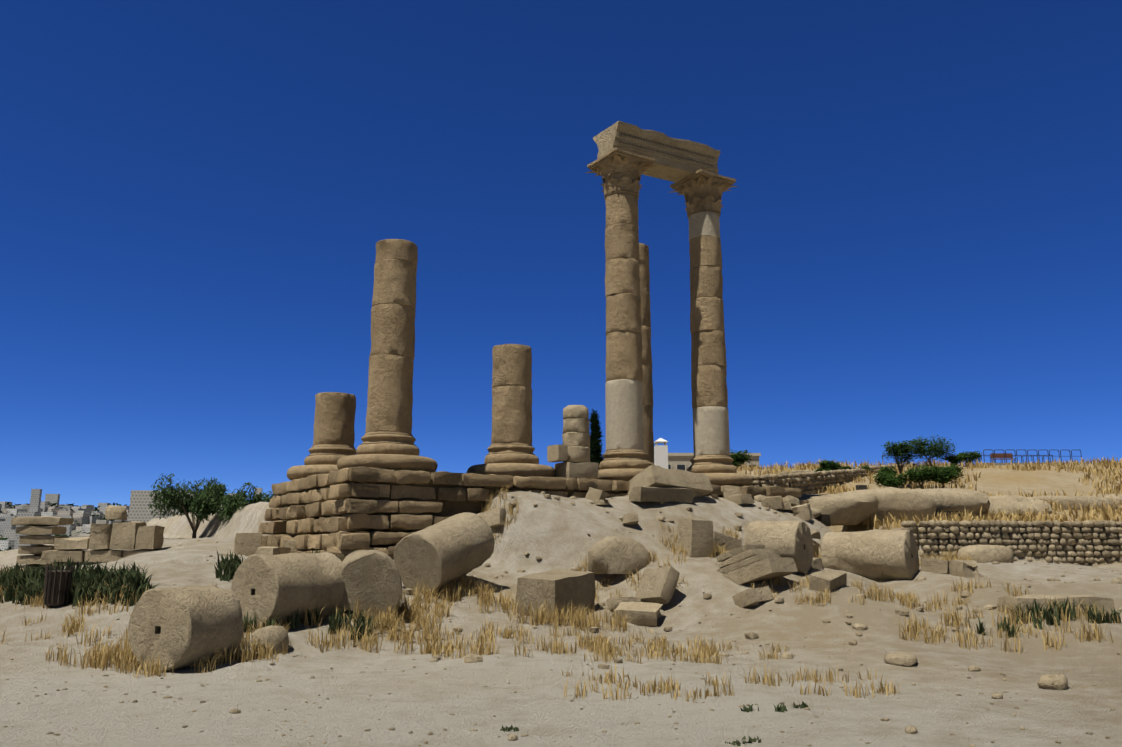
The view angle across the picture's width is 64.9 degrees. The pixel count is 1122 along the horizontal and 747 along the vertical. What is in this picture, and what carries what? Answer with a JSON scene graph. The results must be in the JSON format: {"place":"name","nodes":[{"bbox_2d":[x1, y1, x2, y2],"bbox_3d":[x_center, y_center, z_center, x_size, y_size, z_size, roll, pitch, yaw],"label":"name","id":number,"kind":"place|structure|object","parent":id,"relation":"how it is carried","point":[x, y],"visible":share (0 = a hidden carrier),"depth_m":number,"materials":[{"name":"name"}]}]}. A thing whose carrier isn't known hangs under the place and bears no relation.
{"place":"outdoors","nodes":[
{"label":"outdoors","id":0,"kind":"place"},
{"bbox_2d":[0,464,1121,746],"bbox_3d":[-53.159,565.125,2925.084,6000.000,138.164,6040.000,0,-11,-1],"label":"ground","id":1,"kind":"structure","parent":0,"point":[422,698],"depth_m":15.70,"materials":[{"name":"beige sand"}]},
{"bbox_2d":[43,566,73,605],"bbox_3d":[-11.882,5.013,20.818,0.580,0.900,0.566,0,-11,-1],"label":"litter bin","id":2,"kind":"object","parent":1,"relation":"on","point":[57,583],"visible":0.9,"depth_m":20.64,"materials":[{"name":"brown"}]},
{"bbox_2d":[0,501,126,550],"bbox_3d":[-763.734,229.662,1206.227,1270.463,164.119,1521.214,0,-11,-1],"label":"distant city trees","id":3,"kind":"object","parent":1,"relation":"on","point":[95,508],"visible":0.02,"depth_m":1512.31,"materials":[{"name":"green plant"}]},
{"bbox_2d":[0,488,261,550],"bbox_3d":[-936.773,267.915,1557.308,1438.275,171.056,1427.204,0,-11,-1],"label":"distant city buildings","id":4,"kind":"structure","parent":1,"relation":"on","point":[138,509],"depth_m":1335.22,"materials":[{"name":"white concrete"}]},
{"bbox_2d":[11,505,309,570],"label":"ruin wall","id":5,"kind":"structure","parent":1,"relation":"on","point":[102,542],"depth_m":28.02,"materials":[{"name":"stone"}]},
{"bbox_2d":[128,585,243,671],"bbox_3d":[-6.924,4.711,16.359,1.564,1.508,1.350,-5,-12,23],"label":"fallen drum","id":6,"kind":"object","parent":1,"relation":"on","point":[175,628],"visible":0.9,"depth_m":15.85,"materials":[{"name":"stone"}]},
{"bbox_2d":[148,473,228,537],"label":"eucalyptus tree","id":7,"kind":"object","parent":1,"relation":"on","point":[203,497],"depth_m":60.67,"materials":[{"name":"green plant"}]},
{"bbox_2d":[212,481,274,521],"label":"eucalyptus tree","id":8,"kind":"object","parent":1,"relation":"on","point":[239,499],"depth_m":58.87,"materials":[{"name":"green plant"}]},
{"bbox_2d":[231,552,344,628],"bbox_3d":[-6.086,4.843,19.816,1.585,1.607,2.031,-7,-13,32],"label":"fallen drum","id":9,"kind":"object","parent":1,"relation":"on","point":[283,586],"visible":0.77,"depth_m":19.16,"materials":[{"name":"stone"}]},
{"bbox_2d":[340,550,402,618],"bbox_3d":[-4.564,4.995,20.859,1.506,1.622,1.342,3,-11,-16],"label":"fallen drum","id":10,"kind":"object","parent":1,"relation":"on","point":[373,575],"visible":0.75,"depth_m":20.32,"materials":[{"name":"stone"}]},
{"bbox_2d":[394,512,494,593],"bbox_3d":[-3.116,4.806,23.834,1.622,2.132,2.761,-6,-12,29],"label":"fallen drum","id":11,"kind":"object","parent":1,"relation":"on","point":[445,551],"visible":0.98,"depth_m":22.99,"materials":[{"name":"stone"}]},
{"bbox_2d":[259,467,808,560],"bbox_3d":[-0.995,7.120,35.084,20.650,5.310,11.513,7,-13,-32],"label":"temple podium","id":12,"kind":"object","parent":1,"relation":"on","point":[344,511],"visible":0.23,"depth_m":28.02,"materials":[{"name":"stone"}]},
{"bbox_2d":[287,392,355,479],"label":"stub column","id":13,"kind":"structure","parent":12,"relation":"on","point":[334,433],"depth_m":32.58,"materials":[{"name":"stone"}]},
{"bbox_2d":[337,239,437,471],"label":"broken column","id":14,"kind":"structure","parent":12,"relation":"on","point":[388,439],"depth_m":29.18,"materials":[{"name":"stone"}]},
{"bbox_2d":[467,344,555,476],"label":"broken column","id":15,"kind":"structure","parent":12,"relation":"on","point":[511,449],"depth_m":32.09,"materials":[{"name":"stone"}]},
{"bbox_2d":[547,405,597,478],"bbox_3d":[0.406,2.534,32.267,1.670,2.737,1.118,7,-13,-33],"label":"pillar stub","id":16,"kind":"object","parent":12,"relation":"on","point":[572,453],"visible":1,"depth_m":31.93,"materials":[{"name":"stone"}]},
{"bbox_2d":[586,147,656,480],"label":"tall column","id":17,"kind":"structure","parent":12,"relation":"on","point":[620,171],"depth_m":35.23,"materials":[{"name":"stone"}]},
{"bbox_2d":[593,121,719,181],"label":"architrave block","id":18,"kind":"structure","parent":17,"relation":"on","point":[677,159],"depth_m":37.51,"materials":[{"name":"stone"}]},
{"bbox_2d":[639,243,653,464],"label":"column","id":19,"kind":"structure","parent":12,"relation":"on","point":[647,383],"depth_m":40.60,"materials":[{"name":"stone"}]},
{"bbox_2d":[669,169,752,485],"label":"tall column","id":20,"kind":"structure","parent":12,"relation":"on","point":[701,190],"depth_m":37.29,"materials":[{"name":"stone"}]},
{"bbox_2d":[515,569,594,619],"bbox_3d":[-0.113,5.798,23.110,1.198,1.253,2.447,-5,-12,26],"label":"fallen block","id":21,"kind":"object","parent":1,"relation":"on","point":[562,586],"depth_m":22.28,"materials":[{"name":"stone"}]},
{"bbox_2d":[0,456,1121,701],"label":"dry grass tufts","id":22,"kind":"object","parent":1,"relation":"on","point":[384,622],"visible":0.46,"depth_m":19.95,"materials":[{"name":"beige plant"}]},
{"bbox_2d":[0,548,1121,745],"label":"green weeds","id":23,"kind":"object","parent":1,"relation":"on","point":[31,580],"visible":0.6,"depth_m":20.91,"materials":[{"name":"green plant"}]},
{"bbox_2d":[3,491,1121,746],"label":"ground pebbles","id":24,"kind":"object","parent":1,"relation":"on","point":[237,711],"visible":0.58,"depth_m":13.27,"materials":[{"name":"stone"}]},
{"bbox_2d":[589,408,604,469],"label":"cypress tree","id":25,"kind":"object","parent":1,"relation":"on","point":[596,442],"depth_m":47.82,"materials":[{"name":"green plant"}]},
{"bbox_2d":[635,566,679,603],"bbox_3d":[2.625,5.777,24.049,0.773,1.053,1.343,7,-13,-32],"label":"fallen slab","id":26,"kind":"object","parent":1,"relation":"on","point":[657,585],"depth_m":23.69,"materials":[{"name":"stone"}]},
{"bbox_2d":[654,438,667,468],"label":"tower","id":27,"kind":"structure","parent":1,"relation":"on","point":[660,455],"depth_m":59.58,"materials":[{"name":"white paint"}]},
{"bbox_2d":[629,486,693,502],"bbox_3d":[3.546,4.311,31.259,2.545,0.551,0.747,8,-13,-35],"label":"fallen block","id":28,"kind":"object","parent":1,"relation":"on","point":[653,494],"depth_m":30.82,"materials":[{"name":"stone"}]},
{"bbox_2d":[628,465,712,496],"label":"stone block","id":29,"kind":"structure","parent":1,"relation":"on","point":[662,477],"depth_m":31.66,"materials":[{"name":"stone"}]},
{"bbox_2d":[250,491,1121,733],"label":"fallen rocks","id":30,"kind":"object","parent":1,"relation":"on","point":[615,555],"visible":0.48,"depth_m":25.16,"materials":[{"name":"stone"}]},
{"bbox_2d":[677,518,713,557],"bbox_3d":[4.238,5.222,27.889,0.914,1.270,0.834,5,-12,-24],"label":"fallen block","id":31,"kind":"object","parent":1,"relation":"on","point":[695,537],"depth_m":27.57,"materials":[{"name":"stone"}]},
{"bbox_2d":[668,453,760,470],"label":"museum building","id":32,"kind":"structure","parent":1,"relation":"on","point":[675,460],"depth_m":85.07,"materials":[{"name":"beige stone"}]},
{"bbox_2d":[668,465,756,469],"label":"museum windows","id":33,"kind":"structure","parent":32,"relation":"in","point":[680,467],"depth_m":84.87,"materials":[{"name":"black glass"}]},
{"bbox_2d":[477,486,980,626],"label":"stone blocks","id":34,"kind":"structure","parent":1,"relation":"on","point":[637,611],"depth_m":26.53,"materials":[{"name":"stone"}]},
{"bbox_2d":[730,449,751,468],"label":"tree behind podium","id":35,"kind":"object","parent":1,"relation":"on","point":[739,458],"visible":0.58,"depth_m":45.83,"materials":[{"name":"green plant"}]},
{"bbox_2d":[717,544,797,584],"bbox_3d":[5.364,5.388,24.440,1.158,1.290,2.050,9,-14,-38],"label":"fallen stone fragment","id":36,"kind":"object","parent":1,"relation":"on","point":[748,563],"depth_m":24.03,"materials":[{"name":"stone"}]},
{"bbox_2d":[744,520,813,572],"bbox_3d":[6.367,5.059,25.779,1.550,1.519,1.545,-8,-13,35],"label":"fallen drum","id":37,"kind":"object","parent":1,"relation":"on","point":[789,538],"visible":0.62,"depth_m":25.27,"materials":[{"name":"stone"}]},
{"bbox_2d":[750,468,867,494],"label":"rubble wall","id":38,"kind":"structure","parent":1,"relation":"on","point":[811,482],"depth_m":51.98,"materials":[{"name":"stone"}]},
{"bbox_2d":[815,468,832,471],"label":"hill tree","id":39,"kind":"object","parent":1,"relation":"on","point":[820,469],"visible":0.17,"depth_m":56.24,"materials":[{"name":"green plant"}]},
{"bbox_2d":[789,482,866,489],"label":"basalt blocks","id":40,"kind":"structure","parent":1,"relation":"on","point":[861,487],"depth_m":51.74,"materials":[{"name":"black stone"}]},
{"bbox_2d":[818,460,842,469],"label":"bush","id":41,"kind":"object","parent":1,"relation":"on","point":[829,465],"depth_m":56.99,"materials":[{"name":"green plant"}]},
{"bbox_2d":[780,463,914,473],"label":"rubble wall","id":42,"kind":"structure","parent":1,"relation":"on","point":[876,468],"depth_m":61.08,"materials":[{"name":"stone"}]},
{"bbox_2d":[841,466,854,469],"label":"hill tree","id":43,"kind":"object","parent":1,"relation":"on","point":[847,467],"visible":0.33,"depth_m":58.95,"materials":[{"name":"green plant"}]},
{"bbox_2d":[858,465,870,472],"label":"bush","id":44,"kind":"object","parent":1,"relation":"on","point":[866,467],"visible":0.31,"depth_m":60.28,"materials":[{"name":"green plant"}]},
{"bbox_2d":[821,529,918,580],"bbox_3d":[9.742,5.782,27.858,2.644,1.692,1.656,-8,-13,35],"label":"fallen drum","id":45,"kind":"object","parent":1,"relation":"on","point":[878,554],"visible":0.79,"depth_m":27.22,"materials":[{"name":"stone"}]},
{"bbox_2d":[878,466,897,475],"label":"bush","id":46,"kind":"object","parent":1,"relation":"on","point":[886,470],"visible":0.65,"depth_m":56.32,"materials":[{"name":"green plant"}]},
{"bbox_2d":[873,471,909,487],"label":"bush","id":47,"kind":"object","parent":1,"relation":"on","point":[894,482],"depth_m":52.02,"materials":[{"name":"green plant"}]},
{"bbox_2d":[881,440,915,488],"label":"hill tree","id":48,"kind":"object","parent":1,"relation":"on","point":[899,450],"depth_m":54.30,"materials":[{"name":"green plant"}]},
{"bbox_2d":[900,465,934,488],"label":"bush","id":49,"kind":"object","parent":1,"relation":"on","point":[919,475],"depth_m":51.79,"materials":[{"name":"green plant"}]},
{"bbox_2d":[907,435,955,466],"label":"hill tree","id":50,"kind":"object","parent":1,"relation":"on","point":[921,444],"depth_m":62.13,"materials":[{"name":"green plant"}]},
{"bbox_2d":[925,463,963,487],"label":"bush","id":51,"kind":"object","parent":1,"relation":"on","point":[944,474],"depth_m":50.91,"materials":[{"name":"green plant"}]},
{"bbox_2d":[945,455,965,465],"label":"bush","id":52,"kind":"object","parent":1,"relation":"on","point":[956,459],"depth_m":62.30,"materials":[{"name":"green plant"}]},
{"bbox_2d":[798,487,1121,525],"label":"rock outcrop caves","id":53,"kind":"structure","parent":1,"relation":"on","point":[855,507],"depth_m":40.73,"materials":[{"name":"stone"}]},
{"bbox_2d":[958,451,981,465],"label":"bush","id":54,"kind":"object","parent":1,"relation":"on","point":[971,456],"depth_m":64.53,"materials":[{"name":"green plant"}]},
{"bbox_2d":[882,449,1081,462],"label":"metal railing","id":55,"kind":"object","parent":1,"relation":"on","point":[1037,455],"visible":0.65,"depth_m":70.49,"materials":[{"name":"grey metal"}]},
{"bbox_2d":[990,453,1013,459],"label":"bench","id":56,"kind":"object","parent":55,"relation":"attached to","point":[1001,455],"visible":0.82,"depth_m":72.16,"materials":[{"name":"brown wood"}]},
{"bbox_2d":[901,520,1121,565],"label":"rubble retaining wall","id":57,"kind":"structure","parent":1,"relation":"on","point":[1085,538],"depth_m":34.85,"materials":[{"name":"stone"}]},
{"bbox_2d":[987,463,1041,465],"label":"viewing platform slab","id":58,"kind":"structure","parent":1,"relation":"on","point":[1009,463],"depth_m":69.96,"materials":[{"name":"grey concrete"}]},
{"bbox_2d":[997,594,1115,615],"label":"slab","id":59,"kind":"structure","parent":1,"relation":"on","point":[1004,601],"depth_m":21.32,"materials":[{"name":"stone"}]},
{"bbox_2d":[0,0,1121,508],"label":"sky","id":60,"kind":"structure","parent":0,"point":[921,226],"materials":[{"name":"blue"}]}
]}

